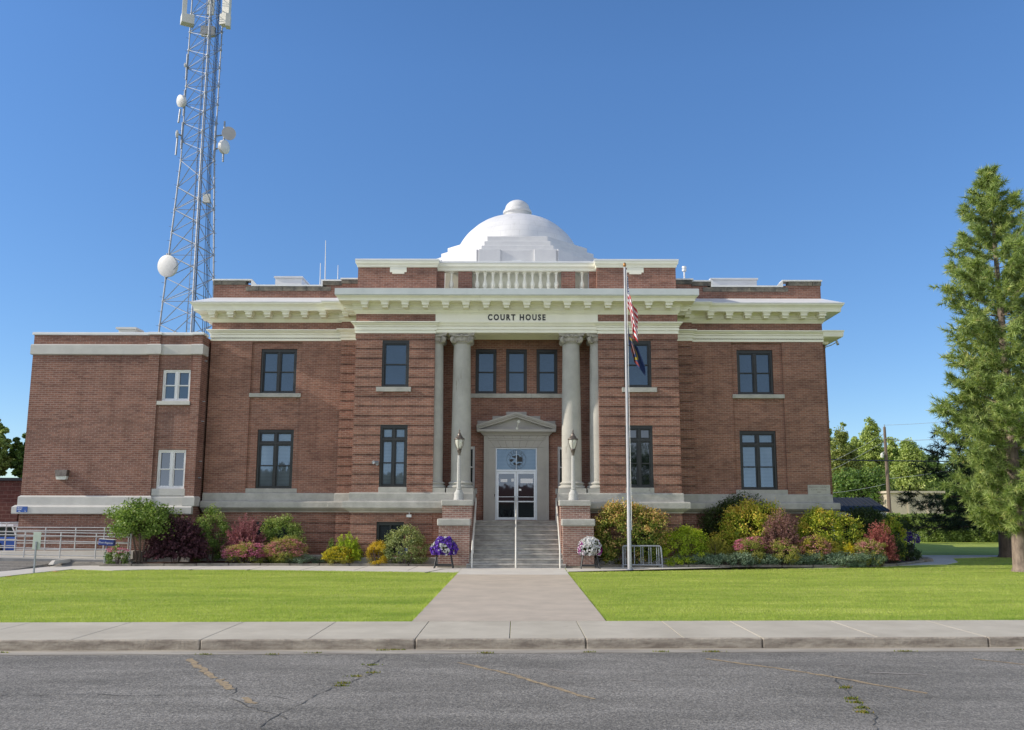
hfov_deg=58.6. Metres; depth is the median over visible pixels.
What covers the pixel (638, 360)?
flag
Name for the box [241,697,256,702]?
road marking
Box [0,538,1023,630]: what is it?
lawn
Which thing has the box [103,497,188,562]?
tree
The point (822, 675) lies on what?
road marking
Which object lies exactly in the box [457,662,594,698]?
road marking
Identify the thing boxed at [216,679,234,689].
road marking
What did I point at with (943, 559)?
path
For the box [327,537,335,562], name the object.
shrub
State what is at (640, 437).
window
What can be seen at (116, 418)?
annex building
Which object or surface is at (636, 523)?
window
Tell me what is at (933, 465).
background tree
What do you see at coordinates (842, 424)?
background tree
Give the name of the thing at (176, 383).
window
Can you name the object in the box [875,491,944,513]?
beige building
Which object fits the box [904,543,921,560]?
shrub
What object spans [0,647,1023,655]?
gutter
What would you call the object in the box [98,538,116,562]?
sign
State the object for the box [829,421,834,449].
background tree
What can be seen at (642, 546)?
bicycle rack
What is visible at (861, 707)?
weeds
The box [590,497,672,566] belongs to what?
shrub
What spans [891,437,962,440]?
power cable
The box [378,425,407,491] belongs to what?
window
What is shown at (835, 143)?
sky
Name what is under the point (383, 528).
window
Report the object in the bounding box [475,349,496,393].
window
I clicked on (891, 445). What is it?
background tree
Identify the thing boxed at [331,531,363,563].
shrub
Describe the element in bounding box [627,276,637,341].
flag
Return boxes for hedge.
[844,511,921,540]
[908,513,997,542]
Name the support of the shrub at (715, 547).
on the mulch at (886, 562)
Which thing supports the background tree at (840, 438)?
on the lawn at (959, 548)
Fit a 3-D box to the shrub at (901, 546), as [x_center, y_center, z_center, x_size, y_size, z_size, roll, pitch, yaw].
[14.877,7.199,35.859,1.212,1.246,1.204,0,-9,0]
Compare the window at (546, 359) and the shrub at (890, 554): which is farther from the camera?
the window at (546, 359)
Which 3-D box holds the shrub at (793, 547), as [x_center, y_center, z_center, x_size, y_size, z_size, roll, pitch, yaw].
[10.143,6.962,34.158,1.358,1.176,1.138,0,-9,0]
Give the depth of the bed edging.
33.92 m
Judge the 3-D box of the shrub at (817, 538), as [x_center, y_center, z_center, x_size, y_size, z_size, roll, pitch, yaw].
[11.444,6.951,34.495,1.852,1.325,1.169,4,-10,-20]
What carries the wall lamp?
attached to the annex building at (116, 418)
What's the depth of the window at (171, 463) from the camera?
36.16 m
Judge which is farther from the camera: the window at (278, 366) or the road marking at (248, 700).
the window at (278, 366)
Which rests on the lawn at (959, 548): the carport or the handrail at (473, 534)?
the carport
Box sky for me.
[0,0,1023,477]
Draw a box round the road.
[0,651,1023,729]
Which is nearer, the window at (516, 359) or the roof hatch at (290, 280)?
the window at (516, 359)
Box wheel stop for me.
[48,559,70,564]
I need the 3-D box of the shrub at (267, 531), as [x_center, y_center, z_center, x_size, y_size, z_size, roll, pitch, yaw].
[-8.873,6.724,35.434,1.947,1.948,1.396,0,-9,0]
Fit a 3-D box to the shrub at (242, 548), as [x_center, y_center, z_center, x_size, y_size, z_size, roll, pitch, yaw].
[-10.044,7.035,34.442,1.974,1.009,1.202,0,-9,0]
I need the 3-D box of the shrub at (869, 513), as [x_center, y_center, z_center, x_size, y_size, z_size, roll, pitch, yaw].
[14.738,6.894,37.540,3.485,2.445,1.845,0,-9,0]
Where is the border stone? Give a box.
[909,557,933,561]
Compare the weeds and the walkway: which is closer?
the weeds
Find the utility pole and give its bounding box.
[880,425,891,512]
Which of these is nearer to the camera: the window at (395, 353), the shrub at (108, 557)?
the shrub at (108, 557)
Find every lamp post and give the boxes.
[454,428,464,499]
[568,430,577,499]
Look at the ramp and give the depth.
34.79 m
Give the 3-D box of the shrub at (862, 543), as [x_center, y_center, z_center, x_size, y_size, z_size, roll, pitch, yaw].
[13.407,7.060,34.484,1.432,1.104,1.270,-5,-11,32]
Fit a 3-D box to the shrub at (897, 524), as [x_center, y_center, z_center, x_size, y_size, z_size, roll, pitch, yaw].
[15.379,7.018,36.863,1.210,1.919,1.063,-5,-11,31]
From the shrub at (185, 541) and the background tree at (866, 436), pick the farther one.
the background tree at (866, 436)
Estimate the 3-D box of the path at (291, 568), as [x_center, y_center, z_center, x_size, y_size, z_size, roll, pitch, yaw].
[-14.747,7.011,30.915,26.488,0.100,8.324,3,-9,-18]
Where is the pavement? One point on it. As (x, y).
(415, 630)
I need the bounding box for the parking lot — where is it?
[0,560,137,571]
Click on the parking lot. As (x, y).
(10, 565)
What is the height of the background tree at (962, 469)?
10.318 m
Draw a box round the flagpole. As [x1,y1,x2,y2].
[623,263,633,569]
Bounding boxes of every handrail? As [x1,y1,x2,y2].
[471,497,476,567]
[515,498,516,567]
[555,498,560,567]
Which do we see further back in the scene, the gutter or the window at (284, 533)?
the window at (284, 533)
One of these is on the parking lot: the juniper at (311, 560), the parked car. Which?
the parked car
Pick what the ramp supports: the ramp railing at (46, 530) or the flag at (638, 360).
the ramp railing at (46, 530)
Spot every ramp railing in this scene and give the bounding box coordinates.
[0,531,131,558]
[14,527,129,550]
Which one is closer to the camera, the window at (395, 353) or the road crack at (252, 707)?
the road crack at (252, 707)
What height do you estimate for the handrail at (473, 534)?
2.579 m
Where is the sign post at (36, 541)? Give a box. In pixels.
[32,532,41,572]
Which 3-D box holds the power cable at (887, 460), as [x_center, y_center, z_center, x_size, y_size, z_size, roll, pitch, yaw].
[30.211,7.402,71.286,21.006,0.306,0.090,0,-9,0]
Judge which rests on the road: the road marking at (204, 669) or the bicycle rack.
the road marking at (204, 669)
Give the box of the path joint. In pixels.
[190,566,460,572]
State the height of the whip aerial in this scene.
3.005 m
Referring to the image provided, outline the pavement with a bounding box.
[0,620,1023,643]
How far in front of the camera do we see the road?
11.34 m
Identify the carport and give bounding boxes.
[832,497,889,534]
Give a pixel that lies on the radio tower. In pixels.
(167, 265)
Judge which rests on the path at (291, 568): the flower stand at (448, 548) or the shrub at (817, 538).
the flower stand at (448, 548)
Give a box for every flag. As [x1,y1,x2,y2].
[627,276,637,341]
[628,328,645,375]
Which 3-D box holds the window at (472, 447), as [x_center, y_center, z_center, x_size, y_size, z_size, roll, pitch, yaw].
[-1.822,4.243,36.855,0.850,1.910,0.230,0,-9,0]
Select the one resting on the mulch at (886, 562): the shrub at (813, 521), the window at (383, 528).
the shrub at (813, 521)
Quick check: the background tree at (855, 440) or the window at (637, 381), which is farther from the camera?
the background tree at (855, 440)
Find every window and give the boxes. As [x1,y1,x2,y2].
[151,450,185,495]
[157,370,190,404]
[245,430,296,492]
[249,349,300,399]
[253,522,287,548]
[376,340,410,393]
[376,522,403,552]
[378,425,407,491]
[471,446,476,493]
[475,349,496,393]
[506,349,526,393]
[536,349,557,393]
[555,447,561,493]
[622,341,656,394]
[625,425,653,492]
[631,523,655,553]
[732,350,784,400]
[736,431,787,493]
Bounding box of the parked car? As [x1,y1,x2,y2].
[0,522,17,550]
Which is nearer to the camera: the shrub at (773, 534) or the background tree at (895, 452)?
the shrub at (773, 534)
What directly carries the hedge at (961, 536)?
on the lawn at (959, 548)
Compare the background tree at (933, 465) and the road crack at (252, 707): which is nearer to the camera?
the road crack at (252, 707)
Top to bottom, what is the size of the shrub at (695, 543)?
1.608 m
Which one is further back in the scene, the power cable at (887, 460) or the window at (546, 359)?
the power cable at (887, 460)
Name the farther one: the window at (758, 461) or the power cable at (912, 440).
the power cable at (912, 440)
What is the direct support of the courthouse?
on the lawn at (959, 548)
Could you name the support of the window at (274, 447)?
in the courthouse
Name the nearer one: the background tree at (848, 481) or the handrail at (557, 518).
the handrail at (557, 518)
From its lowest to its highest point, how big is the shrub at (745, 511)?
2.690 m
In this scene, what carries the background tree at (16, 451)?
on the lawn at (959, 548)
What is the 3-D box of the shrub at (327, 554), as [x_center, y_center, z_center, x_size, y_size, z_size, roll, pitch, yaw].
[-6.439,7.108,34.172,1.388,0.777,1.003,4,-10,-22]
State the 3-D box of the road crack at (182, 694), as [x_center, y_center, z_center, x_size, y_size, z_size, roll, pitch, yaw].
[-4.420,4.006,11.097,3.538,0.001,0.307,0,-9,3]
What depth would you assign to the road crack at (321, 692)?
11.22 m
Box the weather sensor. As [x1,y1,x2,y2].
[682,266,686,277]
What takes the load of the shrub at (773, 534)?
on the mulch at (886, 562)
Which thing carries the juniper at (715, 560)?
on the mulch at (886, 562)
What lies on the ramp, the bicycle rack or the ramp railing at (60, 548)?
the ramp railing at (60, 548)
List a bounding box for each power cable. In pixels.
[831,459,954,461]
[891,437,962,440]
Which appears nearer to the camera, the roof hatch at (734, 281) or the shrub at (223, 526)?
the shrub at (223, 526)
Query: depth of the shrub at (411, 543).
34.03 m
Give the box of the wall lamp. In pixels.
[55,470,69,479]
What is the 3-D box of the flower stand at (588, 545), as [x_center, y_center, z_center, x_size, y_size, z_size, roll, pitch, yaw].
[2.808,6.751,32.857,0.916,1.179,0.743,0,-9,0]
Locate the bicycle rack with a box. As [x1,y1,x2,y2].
[622,545,662,567]
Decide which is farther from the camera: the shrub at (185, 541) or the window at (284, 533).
the window at (284, 533)
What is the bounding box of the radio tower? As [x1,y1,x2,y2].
[156,0,235,333]
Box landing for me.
[457,567,568,574]
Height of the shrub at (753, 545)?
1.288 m
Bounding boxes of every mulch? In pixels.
[131,561,408,565]
[595,558,915,566]
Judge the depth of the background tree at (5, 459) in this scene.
57.92 m
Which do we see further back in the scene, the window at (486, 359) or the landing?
the window at (486, 359)
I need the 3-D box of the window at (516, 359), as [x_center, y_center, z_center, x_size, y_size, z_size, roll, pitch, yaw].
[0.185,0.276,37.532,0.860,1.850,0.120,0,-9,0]
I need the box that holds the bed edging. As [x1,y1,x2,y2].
[99,560,923,567]
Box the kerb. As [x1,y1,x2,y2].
[0,637,1023,650]
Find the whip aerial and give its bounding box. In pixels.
[325,240,325,278]
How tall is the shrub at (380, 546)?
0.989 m
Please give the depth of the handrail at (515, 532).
33.77 m
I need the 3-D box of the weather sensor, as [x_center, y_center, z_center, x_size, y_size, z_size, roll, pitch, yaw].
[7.275,-3.295,38.463,0.200,1.799,0.190,0,-9,0]
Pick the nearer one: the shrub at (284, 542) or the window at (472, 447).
the shrub at (284, 542)
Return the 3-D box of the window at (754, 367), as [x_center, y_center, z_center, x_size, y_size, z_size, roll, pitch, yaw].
[10.019,0.428,37.347,2.110,2.110,0.310,0,-9,0]
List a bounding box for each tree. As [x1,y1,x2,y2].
[0,419,12,475]
[7,433,25,477]
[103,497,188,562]
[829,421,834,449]
[830,426,864,496]
[832,464,901,504]
[840,422,848,446]
[846,436,864,453]
[857,416,892,489]
[883,437,897,477]
[889,437,939,490]
[890,441,912,477]
[896,369,1023,557]
[925,162,1023,571]
[927,455,957,512]
[948,449,1019,513]
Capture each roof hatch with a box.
[274,276,309,284]
[709,278,757,284]
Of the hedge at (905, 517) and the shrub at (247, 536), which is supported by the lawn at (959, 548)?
the hedge at (905, 517)
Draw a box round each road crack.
[53,693,286,698]
[228,687,286,718]
[260,657,384,729]
[832,674,877,729]
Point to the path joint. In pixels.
(366, 566)
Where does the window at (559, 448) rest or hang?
in the courthouse
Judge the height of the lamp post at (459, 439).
2.710 m
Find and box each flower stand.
[430,536,458,567]
[577,536,601,568]
[898,530,920,552]
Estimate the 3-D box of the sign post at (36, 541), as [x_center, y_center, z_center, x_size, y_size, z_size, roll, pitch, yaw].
[-15.608,6.144,29.909,0.260,1.330,0.054,0,-9,0]
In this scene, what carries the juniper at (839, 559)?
on the mulch at (886, 562)
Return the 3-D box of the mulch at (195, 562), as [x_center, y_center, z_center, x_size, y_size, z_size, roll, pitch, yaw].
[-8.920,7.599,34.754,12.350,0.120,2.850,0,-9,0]
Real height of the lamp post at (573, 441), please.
2.710 m
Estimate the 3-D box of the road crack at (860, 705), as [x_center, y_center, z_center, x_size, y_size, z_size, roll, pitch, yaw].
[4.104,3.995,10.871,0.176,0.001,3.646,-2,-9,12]
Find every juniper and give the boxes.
[280,553,326,563]
[671,551,785,566]
[786,550,887,566]
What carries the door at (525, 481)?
in the courthouse
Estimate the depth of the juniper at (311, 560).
34.28 m
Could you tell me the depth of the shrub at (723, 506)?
35.82 m
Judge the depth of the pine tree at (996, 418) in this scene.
32.83 m
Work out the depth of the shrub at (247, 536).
34.86 m
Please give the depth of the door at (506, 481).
36.69 m
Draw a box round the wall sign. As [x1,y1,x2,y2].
[16,506,27,511]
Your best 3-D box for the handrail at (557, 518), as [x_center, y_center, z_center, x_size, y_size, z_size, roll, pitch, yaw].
[1.736,6.286,34.448,0.058,2.579,2.968,0,-9,0]
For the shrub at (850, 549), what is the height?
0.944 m
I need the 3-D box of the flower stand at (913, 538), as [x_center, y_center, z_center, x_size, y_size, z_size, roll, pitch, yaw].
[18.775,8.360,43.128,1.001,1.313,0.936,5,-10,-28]
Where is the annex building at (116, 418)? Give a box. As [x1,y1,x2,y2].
[11,327,210,561]
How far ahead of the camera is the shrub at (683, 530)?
34.07 m
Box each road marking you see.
[186,658,217,677]
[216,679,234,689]
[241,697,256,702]
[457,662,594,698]
[706,658,926,692]
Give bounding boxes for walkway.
[413,574,605,621]
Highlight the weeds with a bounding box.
[0,648,1023,713]
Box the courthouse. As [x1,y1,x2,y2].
[190,200,844,567]
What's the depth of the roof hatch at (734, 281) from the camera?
39.60 m
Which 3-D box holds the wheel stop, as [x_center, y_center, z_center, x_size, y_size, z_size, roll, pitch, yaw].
[-16.550,7.270,33.871,0.177,0.140,2.279,0,-9,0]
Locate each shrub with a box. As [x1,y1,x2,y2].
[103,543,130,563]
[142,514,209,562]
[193,502,231,561]
[219,540,267,563]
[220,515,268,562]
[259,513,306,562]
[263,536,307,562]
[320,545,354,564]
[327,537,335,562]
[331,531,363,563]
[366,540,388,564]
[381,524,430,563]
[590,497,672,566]
[653,523,711,565]
[691,526,702,556]
[697,490,776,555]
[701,533,732,564]
[707,496,794,563]
[728,533,774,564]
[758,507,805,564]
[765,535,802,564]
[795,503,865,561]
[795,531,841,564]
[834,503,911,553]
[841,543,856,564]
[852,537,887,566]
[861,520,900,565]
[879,515,908,561]
[884,532,909,562]
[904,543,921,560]
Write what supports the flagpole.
on the path at (943, 559)
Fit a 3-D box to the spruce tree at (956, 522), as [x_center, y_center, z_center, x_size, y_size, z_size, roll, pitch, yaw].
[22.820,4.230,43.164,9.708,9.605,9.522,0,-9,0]
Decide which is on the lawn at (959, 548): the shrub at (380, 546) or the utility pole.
the utility pole
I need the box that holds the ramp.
[0,550,138,562]
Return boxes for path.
[0,566,461,576]
[566,555,997,571]
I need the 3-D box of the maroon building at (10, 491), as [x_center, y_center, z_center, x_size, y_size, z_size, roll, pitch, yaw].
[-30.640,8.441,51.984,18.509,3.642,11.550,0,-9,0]
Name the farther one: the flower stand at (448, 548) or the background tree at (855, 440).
the background tree at (855, 440)
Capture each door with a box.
[497,472,515,519]
[516,472,535,519]
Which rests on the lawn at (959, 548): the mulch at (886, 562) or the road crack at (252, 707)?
the mulch at (886, 562)
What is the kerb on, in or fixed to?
on the ground
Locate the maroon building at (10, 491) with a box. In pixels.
[0,478,21,521]

